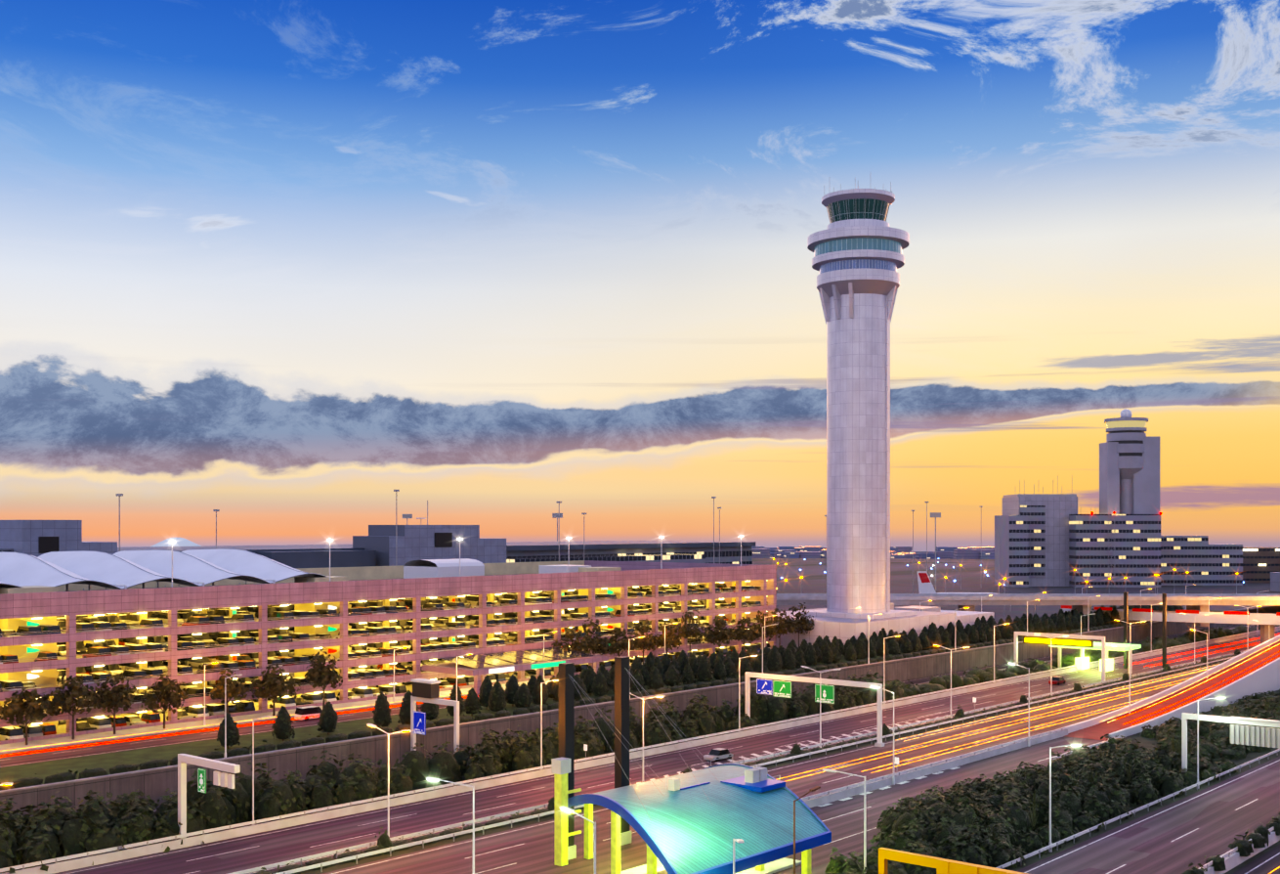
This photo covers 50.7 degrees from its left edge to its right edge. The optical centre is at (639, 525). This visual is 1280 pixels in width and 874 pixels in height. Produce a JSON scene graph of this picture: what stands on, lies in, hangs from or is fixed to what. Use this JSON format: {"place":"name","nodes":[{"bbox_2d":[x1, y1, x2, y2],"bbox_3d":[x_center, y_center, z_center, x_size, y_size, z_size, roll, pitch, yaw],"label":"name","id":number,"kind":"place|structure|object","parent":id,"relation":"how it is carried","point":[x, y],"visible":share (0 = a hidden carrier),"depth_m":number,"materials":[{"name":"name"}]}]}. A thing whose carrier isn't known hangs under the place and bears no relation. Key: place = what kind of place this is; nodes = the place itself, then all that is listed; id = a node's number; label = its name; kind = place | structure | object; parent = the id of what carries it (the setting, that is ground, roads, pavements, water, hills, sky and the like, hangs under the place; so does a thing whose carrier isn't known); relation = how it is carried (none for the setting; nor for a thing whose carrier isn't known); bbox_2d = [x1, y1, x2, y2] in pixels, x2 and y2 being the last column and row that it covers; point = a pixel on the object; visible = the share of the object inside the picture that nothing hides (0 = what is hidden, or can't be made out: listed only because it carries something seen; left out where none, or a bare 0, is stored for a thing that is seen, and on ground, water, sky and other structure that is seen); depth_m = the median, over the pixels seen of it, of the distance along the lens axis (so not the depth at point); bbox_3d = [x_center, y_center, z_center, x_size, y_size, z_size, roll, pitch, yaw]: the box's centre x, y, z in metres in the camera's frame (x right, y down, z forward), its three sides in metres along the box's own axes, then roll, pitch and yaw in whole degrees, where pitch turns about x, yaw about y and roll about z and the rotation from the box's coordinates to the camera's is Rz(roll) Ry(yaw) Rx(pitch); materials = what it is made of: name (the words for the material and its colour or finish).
{"place":"outdoors","nodes":[
{"label":"outdoors","id":0,"kind":"place"},
{"bbox_2d":[421,646,608,698],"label":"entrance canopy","id":1,"kind":"object","parent":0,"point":[478,665],"visible":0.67,"depth_m":226.14,"materials":[{"name":"metal"}]},
{"bbox_2d":[0,623,1279,873],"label":"roads","id":2,"kind":"structure","parent":0,"point":[1216,819],"depth_m":156.76,"materials":[{"name":"grey asphalt"}]},
{"bbox_2d":[0,601,815,744],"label":"street trees","id":3,"kind":"object","parent":2,"relation":"on","point":[320,673],"visible":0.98,"depth_m":195.77,"materials":[{"name":"green plant"}]},
{"bbox_2d":[0,584,1269,873],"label":"street lamps","id":4,"kind":"object","parent":2,"relation":"on","point":[739,840],"visible":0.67,"depth_m":163.09,"materials":[{"name":"white metal"}]},
{"bbox_2d":[0,624,1279,873],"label":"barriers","id":5,"kind":"object","parent":2,"relation":"on","point":[819,798],"visible":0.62,"depth_m":161.15,"materials":[{"name":"grey concrete"}]},
{"bbox_2d":[0,623,1279,873],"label":"road markings","id":6,"kind":"object","parent":2,"relation":"on","point":[745,762],"visible":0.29,"depth_m":168.81,"materials":[{"name":"white paint"}]},
{"bbox_2d":[0,633,1279,873],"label":"light trails","id":7,"kind":"object","parent":2,"relation":"on","point":[866,756],"visible":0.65,"depth_m":212.93,"materials":[{"name":"red"}]},
{"bbox_2d":[294,676,1066,761],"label":"cars","id":8,"kind":"object","parent":2,"relation":"on","point":[315,710],"visible":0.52,"depth_m":191.72,"materials":[{"name":"white"}]},
{"bbox_2d":[551,655,831,873],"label":"canopy","id":9,"kind":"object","parent":2,"relation":"on","point":[696,821],"depth_m":117.84,"materials":[{"name":"green"}]},
{"bbox_2d":[177,671,1279,873],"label":"sign gantries","id":10,"kind":"object","parent":2,"relation":"on","point":[424,690],"visible":0.94,"depth_m":161.57,"materials":[{"name":"white metal"}]},
{"bbox_2d":[0,0,1279,551],"label":"sky","id":11,"kind":"structure","parent":0,"point":[282,268],"materials":[{"name":"blue"}]},
{"bbox_2d":[53,604,1279,873],"bbox_3d":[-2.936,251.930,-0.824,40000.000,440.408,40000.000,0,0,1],"label":"barrier","id":12,"kind":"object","parent":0,"point":[1150,742],"depth_m":161.48,"materials":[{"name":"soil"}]},
{"bbox_2d":[0,607,1248,816],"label":"retaining wall","id":13,"kind":"structure","parent":12,"relation":"on","point":[154,784],"depth_m":187.16,"materials":[{"name":"concrete"}]},
{"bbox_2d":[0,624,1251,870],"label":"hedge","id":14,"kind":"object","parent":12,"relation":"on","point":[324,783],"visible":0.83,"depth_m":168.45,"materials":[{"name":"green plant"}]},
{"bbox_2d":[0,788,1279,873],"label":"shrubs","id":15,"kind":"object","parent":12,"relation":"on","point":[39,844],"visible":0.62,"depth_m":128.15,"materials":[{"name":"green plant"}]},
{"bbox_2d":[253,646,1240,873],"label":"median planting","id":16,"kind":"object","parent":12,"relation":"on","point":[384,840],"visible":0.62,"depth_m":180.21,"materials":[{"name":"green plant"}]},
{"bbox_2d":[776,593,1279,642],"bbox_3d":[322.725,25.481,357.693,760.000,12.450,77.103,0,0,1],"label":"flyover","id":17,"kind":"object","parent":12,"relation":"on","point":[1197,604],"visible":0.42,"depth_m":369.41,"materials":[{"name":"concrete"}]},
{"bbox_2d":[824,689,1279,873],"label":"hedge","id":18,"kind":"object","parent":12,"relation":"on","point":[997,821],"visible":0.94,"depth_m":144.79,"materials":[{"name":"green plant"}]},
{"bbox_2d":[1014,591,1166,681],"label":"toll gate","id":19,"kind":"structure","parent":12,"relation":"on","point":[1082,662],"depth_m":289.76,"materials":[{"name":"yellow metal"}]},
{"bbox_2d":[1059,634,1279,740],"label":"ramp and viaducts","id":20,"kind":"structure","parent":12,"relation":"on","point":[1264,677],"depth_m":237.87,"materials":[{"name":"white paint"}]},
{"bbox_2d":[752,557,1279,649],"bbox_3d":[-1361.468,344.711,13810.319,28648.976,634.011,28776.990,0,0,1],"label":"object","id":21,"kind":"structure","parent":0,"point":[975,577],"depth_m":621.20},
{"bbox_2d":[151,537,201,546],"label":"roof canopy","id":22,"kind":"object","parent":21,"relation":"on","point":[181,541],"visible":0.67,"depth_m":6032.26,"materials":[{"name":"white"}]},
{"bbox_2d":[0,534,776,743],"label":"car park","id":23,"kind":"structure","parent":21,"relation":"on","point":[337,588],"depth_m":214.57,"materials":[{"name":"beige concrete"}]},
{"bbox_2d":[0,548,326,591],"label":"roof canopies","id":24,"kind":"object","parent":23,"relation":"on","point":[127,569],"visible":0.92,"depth_m":205.75,"materials":[{"name":"fabric"}]},
{"bbox_2d":[0,582,770,739],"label":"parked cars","id":25,"kind":"object","parent":23,"relation":"on","point":[157,642],"visible":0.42,"depth_m":212.92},
{"bbox_2d":[0,489,1000,593],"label":"terminal","id":26,"kind":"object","parent":21,"relation":"on","point":[427,550],"visible":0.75,"depth_m":421.17,"materials":[{"name":"grey concrete"}]},
{"bbox_2d":[0,608,1223,790],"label":"terrace planting","id":27,"kind":"object","parent":21,"relation":"on","point":[47,772],"visible":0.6,"depth_m":172.76,"materials":[{"name":"green plant"}]},
{"bbox_2d":[215,604,1183,748],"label":"conifers","id":28,"kind":"object","parent":27,"relation":"on","point":[652,671],"visible":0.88,"depth_m":242.29,"materials":[{"name":"green plant"}]},
{"bbox_2d":[402,512,1243,593],"bbox_3d":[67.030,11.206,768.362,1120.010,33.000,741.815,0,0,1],"label":"distant lamps","id":29,"kind":"object","parent":21,"relation":"on","point":[932,514],"visible":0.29,"depth_m":537.38,"materials":[{"name":"grey metal"}]},
{"bbox_2d":[752,546,994,558],"bbox_3d":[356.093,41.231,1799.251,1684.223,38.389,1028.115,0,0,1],"label":"distant city","id":30,"kind":"object","parent":21,"relation":"on","point":[967,552],"visible":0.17,"depth_m":1508.57},
{"bbox_2d":[776,602,994,647],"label":"tower podium","id":31,"kind":"object","parent":21,"relation":"on","point":[843,626],"visible":0.33,"depth_m":308.27,"materials":[{"name":"white concrete"}]},
{"bbox_2d":[807,181,909,612],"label":"control tower","id":32,"kind":"structure","parent":31,"relation":"on","point":[858,245],"depth_m":311.93,"materials":[{"name":"grey concrete"}]},
{"bbox_2d":[917,570,1011,610],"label":"airliner","id":33,"kind":"object","parent":21,"relation":"on","point":[925,585],"visible":0.19,"depth_m":437.72,"materials":[{"name":"white metal"}]},
{"bbox_2d":[994,408,1279,591],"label":"old tower complex","id":34,"kind":"structure","parent":21,"relation":"on","point":[1050,539],"depth_m":616.23,"materials":[{"name":"grey concrete"}]}
]}

